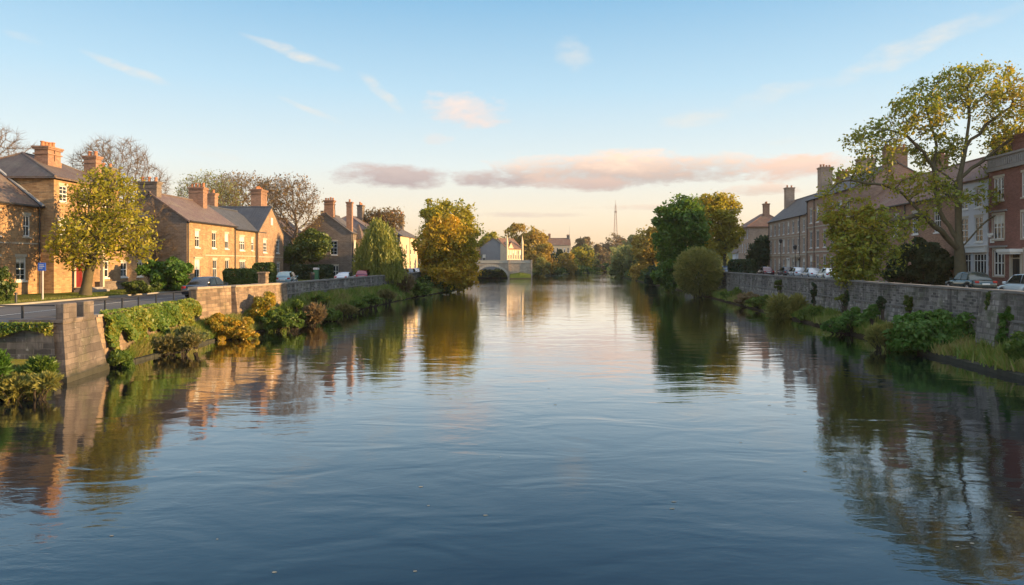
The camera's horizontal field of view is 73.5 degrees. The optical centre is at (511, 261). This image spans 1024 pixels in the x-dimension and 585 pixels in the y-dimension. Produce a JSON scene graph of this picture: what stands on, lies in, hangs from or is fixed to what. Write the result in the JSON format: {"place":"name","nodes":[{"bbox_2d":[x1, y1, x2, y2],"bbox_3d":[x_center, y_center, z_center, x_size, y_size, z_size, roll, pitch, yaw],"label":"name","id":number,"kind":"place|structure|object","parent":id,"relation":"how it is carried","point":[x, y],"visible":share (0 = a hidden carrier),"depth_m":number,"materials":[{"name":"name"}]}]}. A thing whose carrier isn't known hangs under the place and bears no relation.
{"place":"outdoors","nodes":[
{"label":"outdoors","id":0,"kind":"place"},
{"bbox_2d":[0,292,186,322],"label":"river road","id":1,"kind":"structure","parent":0,"point":[14,311],"depth_m":40.22,"materials":[{"name":"grey asphalt"}]},
{"bbox_2d":[0,291,174,306],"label":"kerb","id":2,"kind":"structure","parent":1,"relation":"on","point":[83,298],"depth_m":46.37,"materials":[{"name":"concrete"}]},
{"bbox_2d":[94,290,190,309],"bbox_3d":[-20.231,2.177,38.100,0.066,0.746,13.140,0,0,-6],"label":"railing","id":3,"kind":"object","parent":1,"relation":"on","point":[121,298],"visible":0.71,"depth_m":36.81,"materials":[{"name":"black metal"}]},
{"bbox_2d":[181,276,227,297],"bbox_3d":[-22.201,1.796,50.194,2.080,1.505,4.512,0,0,6],"label":"parked car","id":4,"kind":"object","parent":1,"relation":"on","point":[204,281],"visible":0.45,"depth_m":48.92,"materials":[{"name":"grey paint"}]},
{"bbox_2d":[276,271,297,281],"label":"parked car","id":5,"kind":"object","parent":1,"relation":"on","point":[285,276],"visible":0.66,"depth_m":74.46,"materials":[{"name":"white paint"}]},
{"bbox_2d":[124,311,263,357],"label":"bank grass","id":6,"kind":"structure","parent":0,"point":[137,348],"depth_m":38.39,"materials":[{"name":"green plant"}]},
{"bbox_2d":[0,263,979,397],"bbox_3d":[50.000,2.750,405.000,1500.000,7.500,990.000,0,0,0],"label":"ground","id":7,"kind":"structure","parent":0,"point":[18,362],"depth_m":49.87,"materials":[{"name":"soil"}]},
{"bbox_2d":[0,349,14,379],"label":"bush","id":8,"kind":"object","parent":7,"relation":"on","point":[5,365],"visible":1,"depth_m":24.59,"materials":[{"name":"green plant"}]},
{"bbox_2d":[0,265,18,300],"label":"round hedge","id":9,"kind":"object","parent":7,"relation":"on","point":[7,289],"visible":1,"depth_m":41.19,"materials":[{"name":"green plant"}]},
{"bbox_2d":[0,185,30,257],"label":"bare tree","id":10,"kind":"object","parent":7,"relation":"on","point":[9,223],"visible":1,"depth_m":42.14,"materials":[{"name":"brown plant"}]},
{"bbox_2d":[0,122,36,155],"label":"bare tree","id":11,"kind":"object","parent":7,"relation":"on","point":[8,148],"visible":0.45,"depth_m":74.29,"materials":[{"name":"brown plant"}]},
{"bbox_2d":[0,325,59,373],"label":"stone wall","id":12,"kind":"structure","parent":7,"relation":"on","point":[24,344],"depth_m":28.15,"materials":[{"name":"grey stone"}]},
{"bbox_2d":[0,321,53,336],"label":"ivy","id":13,"kind":"object","parent":12,"relation":"attached to","point":[7,329],"visible":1,"depth_m":27.94,"materials":[{"name":"green plant"}]},
{"bbox_2d":[0,369,64,401],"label":"bush","id":14,"kind":"object","parent":7,"relation":"on","point":[32,385],"visible":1,"depth_m":24.81,"materials":[{"name":"green plant"}]},
{"bbox_2d":[13,354,60,391],"bbox_3d":[-18.282,4.357,26.214,1.980,1.828,1.246,0,0,0],"label":"bush","id":15,"kind":"object","parent":7,"relation":"on","point":[37,364],"visible":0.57,"depth_m":25.97,"materials":[{"name":"green plant"}]},
{"bbox_2d":[8,300,109,383],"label":"stone pier","id":16,"kind":"structure","parent":7,"relation":"on","point":[79,352],"depth_m":29.32,"materials":[{"name":"beige stone"}]},
{"bbox_2d":[0,141,154,294],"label":"stone house","id":17,"kind":"structure","parent":7,"relation":"on","point":[40,176],"depth_m":50.00,"materials":[{"name":"brown stone"}]},
{"bbox_2d":[15,254,27,282],"bbox_3d":[-34.435,0.435,48.050,0.210,1.970,1.200,0,0,0],"label":"window","id":18,"kind":"structure","parent":17,"relation":"in","point":[20,258],"depth_m":48.12,"materials":[{"name":"white paint"}]},
{"bbox_2d":[0,289,167,302],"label":"lawn grass","id":19,"kind":"structure","parent":7,"relation":"on","point":[76,296],"depth_m":46.63,"materials":[{"name":"green plant"}]},
{"bbox_2d":[35,160,164,294],"bbox_3d":[-28.326,-2.414,47.470,7.784,9.515,7.255,0,0,0],"label":"lime tree","id":20,"kind":"object","parent":7,"relation":"on","point":[85,234],"visible":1,"depth_m":46.92,"materials":[{"name":"green plant"}]},
{"bbox_2d":[63,132,171,202],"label":"bare tree","id":21,"kind":"object","parent":7,"relation":"on","point":[138,160],"visible":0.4,"depth_m":91.38,"materials":[{"name":"brown plant"}]},
{"bbox_2d":[106,348,134,367],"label":"bush","id":22,"kind":"object","parent":7,"relation":"on","point":[121,358],"visible":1,"depth_m":32.36,"materials":[{"name":"green plant"}]},
{"bbox_2d":[120,280,161,293],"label":"bush","id":23,"kind":"object","parent":7,"relation":"on","point":[132,287],"visible":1,"depth_m":52.13,"materials":[{"name":"green plant"}]},
{"bbox_2d":[94,307,214,367],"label":"retaining wall","id":24,"kind":"structure","parent":7,"relation":"on","point":[100,319],"depth_m":34.03,"materials":[{"name":"beige stone"}]},
{"bbox_2d":[98,297,202,349],"bbox_3d":[-19.776,3.381,38.300,1.128,2.232,12.450,0,0,-6],"label":"ivy","id":25,"kind":"object","parent":24,"relation":"attached to","point":[135,323],"visible":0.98,"depth_m":36.41,"materials":[{"name":"green plant"}]},
{"bbox_2d":[138,194,181,261],"bbox_3d":[-33.737,-2.106,65.139,5.593,8.842,3.988,0,0,0],"label":"bare tree","id":26,"kind":"object","parent":7,"relation":"on","point":[159,237],"visible":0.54,"depth_m":64.95,"materials":[{"name":"brown plant"}]},
{"bbox_2d":[135,256,193,290],"bbox_3d":[-29.252,0.957,58.070,4.506,3.085,3.234,0,0,0],"label":"dark shrub","id":27,"kind":"object","parent":7,"relation":"on","point":[171,273],"visible":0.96,"depth_m":57.38,"materials":[{"name":"green plant"}]},
{"bbox_2d":[152,333,202,354],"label":"bush","id":28,"kind":"object","parent":7,"relation":"on","point":[172,344],"visible":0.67,"depth_m":36.73,"materials":[{"name":"green plant"}]},
{"bbox_2d":[173,325,209,349],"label":"bush","id":29,"kind":"object","parent":7,"relation":"on","point":[185,329],"visible":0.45,"depth_m":38.46,"materials":[{"name":"green plant"}]},
{"bbox_2d":[135,177,283,280],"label":"brick house","id":30,"kind":"structure","parent":7,"relation":"on","point":[217,240],"depth_m":73.90,"materials":[{"name":"brown brick"}]},
{"bbox_2d":[172,169,246,205],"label":"budding tree","id":31,"kind":"object","parent":7,"relation":"on","point":[219,188],"visible":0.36,"depth_m":111.45,"materials":[{"name":"green plant"}]},
{"bbox_2d":[202,312,259,340],"bbox_3d":[-18.376,4.227,44.535,3.871,2.006,2.486,0,0,0],"label":"bush","id":32,"kind":"object","parent":7,"relation":"on","point":[221,323],"visible":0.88,"depth_m":44.08,"materials":[{"name":"yellow plant"}]},
{"bbox_2d":[188,272,287,319],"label":"stone wall","id":33,"kind":"structure","parent":7,"relation":"on","point":[228,299],"depth_m":48.70,"materials":[{"name":"beige stone"}]},
{"bbox_2d":[222,268,257,284],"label":"hedge","id":34,"kind":"object","parent":7,"relation":"on","point":[229,276],"visible":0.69,"depth_m":58.89,"materials":[{"name":"green plant"}]},
{"bbox_2d":[208,170,280,205],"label":"budding tree","id":35,"kind":"object","parent":7,"relation":"on","point":[250,182],"visible":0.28,"depth_m":116.53,"materials":[{"name":"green plant"}]},
{"bbox_2d":[247,291,276,321],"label":"bush","id":36,"kind":"object","parent":7,"relation":"on","point":[260,305],"visible":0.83,"depth_m":49.41,"materials":[{"name":"yellow plant"}]},
{"bbox_2d":[252,262,277,282],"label":"hedge","id":37,"kind":"object","parent":7,"relation":"on","point":[262,266],"visible":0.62,"depth_m":65.90,"materials":[{"name":"green plant"}]},
{"bbox_2d":[277,217,300,270],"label":"stone house","id":38,"kind":"structure","parent":7,"relation":"on","point":[287,236],"depth_m":96.00,"materials":[{"name":"brown stone"}]},
{"bbox_2d":[256,172,323,242],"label":"budding tree","id":39,"kind":"object","parent":7,"relation":"on","point":[300,202],"visible":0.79,"depth_m":96.44,"materials":[{"name":"brown plant"}]},
{"bbox_2d":[284,299,309,318],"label":"bush","id":40,"kind":"object","parent":7,"relation":"on","point":[296,306],"visible":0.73,"depth_m":53.30,"materials":[{"name":"green plant"}]},
{"bbox_2d":[283,226,333,264],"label":"evergreen tree","id":41,"kind":"object","parent":7,"relation":"on","point":[311,245],"visible":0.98,"depth_m":94.05,"materials":[{"name":"green plant"}]},
{"bbox_2d":[289,264,333,279],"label":"hedge","id":42,"kind":"object","parent":7,"relation":"on","point":[304,271],"visible":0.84,"depth_m":91.88,"materials":[{"name":"green plant"}]},
{"bbox_2d":[300,197,364,275],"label":"stone house","id":43,"kind":"structure","parent":7,"relation":"on","point":[342,233],"depth_m":100.00,"materials":[{"name":"brown stone"}]},
{"bbox_2d":[243,280,445,327],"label":"bank grass","id":44,"kind":"structure","parent":7,"relation":"on","point":[362,294],"depth_m":69.97,"materials":[{"name":"green plant"}]},
{"bbox_2d":[362,294,382,307],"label":"bush","id":45,"kind":"object","parent":44,"relation":"on","point":[371,299],"visible":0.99,"depth_m":73.65,"materials":[{"name":"green plant"}]},
{"bbox_2d":[276,272,420,299],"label":"river wall","id":46,"kind":"structure","parent":7,"relation":"on","point":[296,288],"depth_m":68.46,"materials":[{"name":"grey stone"}]},
{"bbox_2d":[342,202,417,267],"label":"terraced house","id":47,"kind":"structure","parent":7,"relation":"on","point":[406,238],"depth_m":137.18,"materials":[{"name":"white paint"}]},
{"bbox_2d":[351,215,409,284],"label":"willow tree","id":48,"kind":"object","parent":7,"relation":"on","point":[378,251],"visible":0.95,"depth_m":89.20,"materials":[{"name":"green plant"}]},
{"bbox_2d":[363,206,405,235],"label":"bare tree","id":49,"kind":"object","parent":7,"relation":"on","point":[388,216],"visible":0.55,"depth_m":117.24,"materials":[{"name":"brown plant"}]},
{"bbox_2d":[377,288,397,303],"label":"bush","id":50,"kind":"object","parent":7,"relation":"on","point":[388,294],"visible":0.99,"depth_m":80.77,"materials":[{"name":"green plant"}]},
{"bbox_2d":[395,272,416,293],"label":"bush","id":51,"kind":"object","parent":7,"relation":"on","point":[409,284],"visible":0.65,"depth_m":92.49,"materials":[{"name":"brown plant"}]},
{"bbox_2d":[409,280,432,296],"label":"bush","id":52,"kind":"object","parent":7,"relation":"on","point":[417,288],"visible":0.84,"depth_m":95.55,"materials":[{"name":"green plant"}]},
{"bbox_2d":[416,275,455,292],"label":"bush","id":53,"kind":"object","parent":7,"relation":"on","point":[427,279],"visible":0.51,"depth_m":111.29,"materials":[{"name":"green plant"}]},
{"bbox_2d":[411,198,487,256],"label":"golden tree","id":54,"kind":"object","parent":7,"relation":"on","point":[464,214],"visible":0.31,"depth_m":127.21,"materials":[{"name":"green plant"}]},
{"bbox_2d":[417,212,482,292],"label":"golden tree","id":55,"kind":"object","parent":7,"relation":"on","point":[444,249],"visible":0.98,"depth_m":112.66,"materials":[{"name":"yellow plant"}]},
{"bbox_2d":[480,238,500,269],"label":"slate house","id":56,"kind":"structure","parent":7,"relation":"on","point":[489,249],"depth_m":226.00,"materials":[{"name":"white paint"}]},
{"bbox_2d":[476,260,531,278],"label":"stone bridge","id":57,"kind":"structure","parent":7,"relation":"on","point":[508,267],"depth_m":207.60,"materials":[{"name":"grey stone"}]},
{"bbox_2d":[497,236,523,269],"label":"gabled house","id":58,"kind":"structure","parent":7,"relation":"on","point":[511,249],"depth_m":226.23,"materials":[{"name":"white paint"}]},
{"bbox_2d":[501,222,551,258],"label":"oval tree","id":59,"kind":"object","parent":7,"relation":"on","point":[532,235],"visible":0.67,"depth_m":260.17,"materials":[{"name":"green plant"}]},
{"bbox_2d":[524,241,558,275],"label":"oval tree","id":60,"kind":"object","parent":7,"relation":"on","point":[544,250],"visible":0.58,"depth_m":248.03,"materials":[{"name":"green plant"}]},
{"bbox_2d":[532,255,550,274],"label":"willow tree","id":61,"kind":"object","parent":7,"relation":"on","point":[541,264],"visible":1,"depth_m":230.30,"materials":[{"name":"green plant"}]},
{"bbox_2d":[548,232,570,262],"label":"white house","id":62,"kind":"structure","parent":7,"relation":"on","point":[564,244],"depth_m":345.73,"materials":[{"name":"paint"}]},
{"bbox_2d":[558,251,578,273],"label":"oval tree","id":63,"kind":"object","parent":7,"relation":"on","point":[570,266],"visible":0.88,"depth_m":287.98,"materials":[{"name":"green plant"}]},
{"bbox_2d":[572,245,596,268],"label":"oval tree","id":64,"kind":"object","parent":7,"relation":"on","point":[581,256],"visible":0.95,"depth_m":318.35,"materials":[{"name":"green plant"}]},
{"bbox_2d":[599,233,626,252],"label":"oval tree","id":65,"kind":"object","parent":7,"relation":"on","point":[617,241],"visible":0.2,"depth_m":428.07,"materials":[{"name":"grey plant"}]},
{"bbox_2d":[608,245,630,276],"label":"willow tree","id":66,"kind":"object","parent":7,"relation":"on","point":[619,268],"visible":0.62,"depth_m":223.70,"materials":[{"name":"green plant"}]},
{"bbox_2d":[624,243,644,266],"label":"oval tree","id":67,"kind":"object","parent":7,"relation":"on","point":[629,257],"visible":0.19,"depth_m":214.40,"materials":[{"name":"green plant"}]},
{"bbox_2d":[627,225,658,265],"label":"oval tree","id":68,"kind":"object","parent":7,"relation":"on","point":[642,249],"visible":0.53,"depth_m":168.79,"materials":[{"name":"plant"}]},
{"bbox_2d":[628,261,657,280],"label":"oval tree","id":69,"kind":"object","parent":7,"relation":"on","point":[634,270],"visible":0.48,"depth_m":183.84,"materials":[{"name":"green plant"}]},
{"bbox_2d":[650,192,713,291],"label":"broad tree","id":70,"kind":"object","parent":7,"relation":"on","point":[681,224],"visible":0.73,"depth_m":110.68,"materials":[{"name":"green plant"}]},
{"bbox_2d":[672,245,726,296],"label":"willow bush","id":71,"kind":"object","parent":7,"relation":"on","point":[691,261],"visible":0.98,"depth_m":95.69,"materials":[{"name":"green plant"}]},
{"bbox_2d":[727,259,756,273],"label":"hedge","id":72,"kind":"object","parent":7,"relation":"on","point":[745,265],"visible":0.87,"depth_m":109.46,"materials":[{"name":"green plant"}]},
{"bbox_2d":[734,291,759,304],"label":"bush","id":73,"kind":"object","parent":7,"relation":"on","point":[741,298],"visible":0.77,"depth_m":76.57,"materials":[{"name":"green plant"}]},
{"bbox_2d":[745,294,768,308],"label":"bush","id":74,"kind":"object","parent":7,"relation":"on","point":[756,302],"visible":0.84,"depth_m":70.66,"materials":[{"name":"green plant"}]},
{"bbox_2d":[744,235,770,271],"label":"evergreen tree","id":75,"kind":"object","parent":7,"relation":"on","point":[759,252],"visible":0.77,"depth_m":126.82,"materials":[{"name":"green plant"}]},
{"bbox_2d":[763,292,809,318],"bbox_3d":[24.440,3.944,60.992,4.114,2.707,2.473,0,0,0],"label":"yellow shrub","id":76,"kind":"object","parent":7,"relation":"on","point":[774,309],"visible":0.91,"depth_m":60.60,"materials":[{"name":"green plant"}]},
{"bbox_2d":[767,164,849,273],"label":"terraced house","id":77,"kind":"structure","parent":7,"relation":"on","point":[787,224],"depth_m":114.40,"materials":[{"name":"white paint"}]},
{"bbox_2d":[797,306,825,320],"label":"bush","id":78,"kind":"object","parent":7,"relation":"on","point":[811,311],"visible":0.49,"depth_m":56.59,"materials":[{"name":"green plant"}]},
{"bbox_2d":[820,306,869,334],"bbox_3d":[23.333,4.139,47.603,3.207,2.170,2.588,0,0,-21],"label":"bush","id":79,"kind":"object","parent":7,"relation":"on","point":[853,316],"visible":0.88,"depth_m":47.12,"materials":[{"name":"green plant"}]},
{"bbox_2d":[695,272,1023,347],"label":"river wall","id":80,"kind":"structure","parent":7,"relation":"on","point":[955,300],"depth_m":44.22,"materials":[{"name":"grey stone"}]},
{"bbox_2d":[862,304,880,325],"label":"bush","id":81,"kind":"object","parent":80,"relation":"attached to","point":[871,312],"visible":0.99,"depth_m":44.37,"materials":[{"name":"green plant"}]},
{"bbox_2d":[805,144,913,268],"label":"terraced house","id":82,"kind":"structure","parent":7,"relation":"on","point":[816,251],"depth_m":93.85,"materials":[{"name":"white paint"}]},
{"bbox_2d":[708,288,1023,372],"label":"bank grass","id":83,"kind":"structure","parent":7,"relation":"on","point":[959,345],"depth_m":34.67,"materials":[{"name":"green plant"}]},
{"bbox_2d":[864,320,900,349],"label":"bush","id":84,"kind":"object","parent":7,"relation":"on","point":[874,331],"visible":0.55,"depth_m":38.80,"materials":[{"name":"green plant"}]},
{"bbox_2d":[879,236,953,284],"bbox_3d":[36.814,0.011,61.742,6.986,4.767,4.830,0,0,-16],"label":"evergreen bush","id":85,"kind":"object","parent":7,"relation":"on","point":[932,263],"visible":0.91,"depth_m":60.83,"materials":[{"name":"green plant"}]},
{"bbox_2d":[814,54,1023,289],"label":"great tree","id":86,"kind":"object","parent":7,"relation":"on","point":[863,236],"visible":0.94,"depth_m":54.80,"materials":[{"name":"green plant"}]},
{"bbox_2d":[882,309,975,353],"bbox_3d":[23.316,3.896,37.773,5.266,2.672,3.757,0,0,13],"label":"ivy bush","id":87,"kind":"object","parent":7,"relation":"on","point":[920,330],"visible":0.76,"depth_m":36.82,"materials":[{"name":"green plant"}]},
{"bbox_2d":[858,133,1016,280],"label":"brick house","id":88,"kind":"structure","parent":7,"relation":"on","point":[930,233],"depth_m":68.85,"materials":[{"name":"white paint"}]},
{"bbox_2d":[911,347,1023,380],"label":"stone edging","id":89,"kind":"object","parent":7,"relation":"on","point":[1018,375],"visible":0.29,"depth_m":32.35,"materials":[{"name":"grey stone"}]},
{"bbox_2d":[952,165,988,275],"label":"shop house","id":90,"kind":"structure","parent":7,"relation":"on","point":[974,218],"depth_m":58.13,"materials":[{"name":"white paint"}]},
{"bbox_2d":[973,214,982,242],"bbox_3d":[39.251,-2.790,57.622,0.210,2.420,1.400,0,0,7],"label":"window","id":91,"kind":"structure","parent":90,"relation":"in","point":[978,219],"depth_m":57.62,"materials":[{"name":"white paint"}]},
{"bbox_2d":[973,252,986,272],"bbox_3d":[39.233,0.435,57.473,0.210,2.670,2.100,0,0,7],"label":"window","id":92,"kind":"structure","parent":90,"relation":"in","point":[979,258],"depth_m":57.45,"materials":[{"name":"white paint"}]},
{"bbox_2d":[994,306,1013,343],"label":"bush","id":93,"kind":"object","parent":7,"relation":"on","point":[1003,322],"visible":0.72,"depth_m":33.32,"materials":[{"name":"green plant"}]},
{"bbox_2d":[985,132,1023,286],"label":"brick house","id":94,"kind":"structure","parent":7,"relation":"on","point":[1005,234],"depth_m":53.73,"materials":[{"name":"red brick"}]},
{"bbox_2d":[992,247,1004,277],"bbox_3d":[38.907,0.035,54.756,0.210,2.370,1.730,0,0,7],"label":"window","id":95,"kind":"structure","parent":94,"relation":"in","point":[999,259],"depth_m":54.94,"materials":[{"name":"white paint"}]},
{"bbox_2d":[992,212,1004,240],"bbox_3d":[38.913,-2.815,54.806,0.210,2.270,1.780,0,0,7],"label":"window","id":96,"kind":"structure","parent":94,"relation":"in","point":[999,220],"depth_m":54.82,"materials":[{"name":"white glass"}]},
{"bbox_2d":[992,174,1004,202],"bbox_3d":[38.907,-5.865,54.756,0.210,2.170,1.600,0,0,7],"label":"window","id":97,"kind":"structure","parent":94,"relation":"in","point":[999,179],"depth_m":54.69,"materials":[{"name":"white glass"}]},
{"bbox_2d":[1009,252,1022,278],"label":"door","id":98,"kind":"structure","parent":94,"relation":"in","point":[1015,260],"depth_m":52.71,"materials":[{"name":"paint"}]},
{"bbox_2d":[1002,331,1023,362],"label":"bush","id":99,"kind":"object","parent":7,"relation":"on","point":[1015,346],"visible":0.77,"depth_m":30.33,"materials":[{"name":"green plant"}]},
{"bbox_2d":[0,272,1023,584],"bbox_3d":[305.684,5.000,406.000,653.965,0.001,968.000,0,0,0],"label":"river water","id":100,"kind":"structure","parent":0,"point":[316,454],"depth_m":17.63,"materials":[{"name":"blue liquid"}]},
{"bbox_2d":[253,308,304,331],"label":"bush","id":101,"kind":"object","parent":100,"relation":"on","point":[284,319],"visible":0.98,"depth_m":48.97,"materials":[{"name":"green plant"}]},
{"bbox_2d":[298,301,327,325],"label":"bush","id":102,"kind":"object","parent":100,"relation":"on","point":[316,314],"visible":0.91,"depth_m":53.67,"materials":[{"name":"brown plant"}]},
{"bbox_2d":[324,308,342,320],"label":"bush","id":103,"kind":"object","parent":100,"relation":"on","point":[333,315],"visible":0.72,"depth_m":57.66,"materials":[{"name":"green plant"}]},
{"bbox_2d":[334,303,359,316],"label":"bush","id":104,"kind":"object","parent":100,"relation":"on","point":[346,309],"visible":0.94,"depth_m":62.75,"materials":[{"name":"green plant"}]},
{"bbox_2d":[0,0,1023,249],"label":"sky","id":105,"kind":"structure","parent":0,"point":[546,115],"materials":[{"name":"blue"}]},
{"bbox_2d":[738,201,773,258],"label":"stone house","id":106,"kind":"structure","parent":0,"point":[756,226],"depth_m":140.12,"materials":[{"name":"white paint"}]},
{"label":"terrace street","id":107,"kind":"structure","parent":0,"visible":0},
{"bbox_2d":[692,189,747,265],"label":"yellow tree","id":108,"kind":"object","parent":107,"relation":"on","point":[723,215],"visible":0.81,"depth_m":122.64,"materials":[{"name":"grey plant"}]},
{"bbox_2d":[944,272,996,288],"bbox_3d":[34.959,1.476,52.394,2.080,1.505,4.512,0,0,7],"label":"parked car","id":109,"kind":"object","parent":107,"relation":"on","point":[982,280],"visible":0.84,"depth_m":51.09,"materials":[{"name":"grey paint"}]},
{"bbox_2d":[997,274,1023,290],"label":"parked car","id":110,"kind":"object","parent":107,"relation":"on","point":[1015,282],"visible":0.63,"depth_m":42.06,"materials":[{"name":"grey paint"}]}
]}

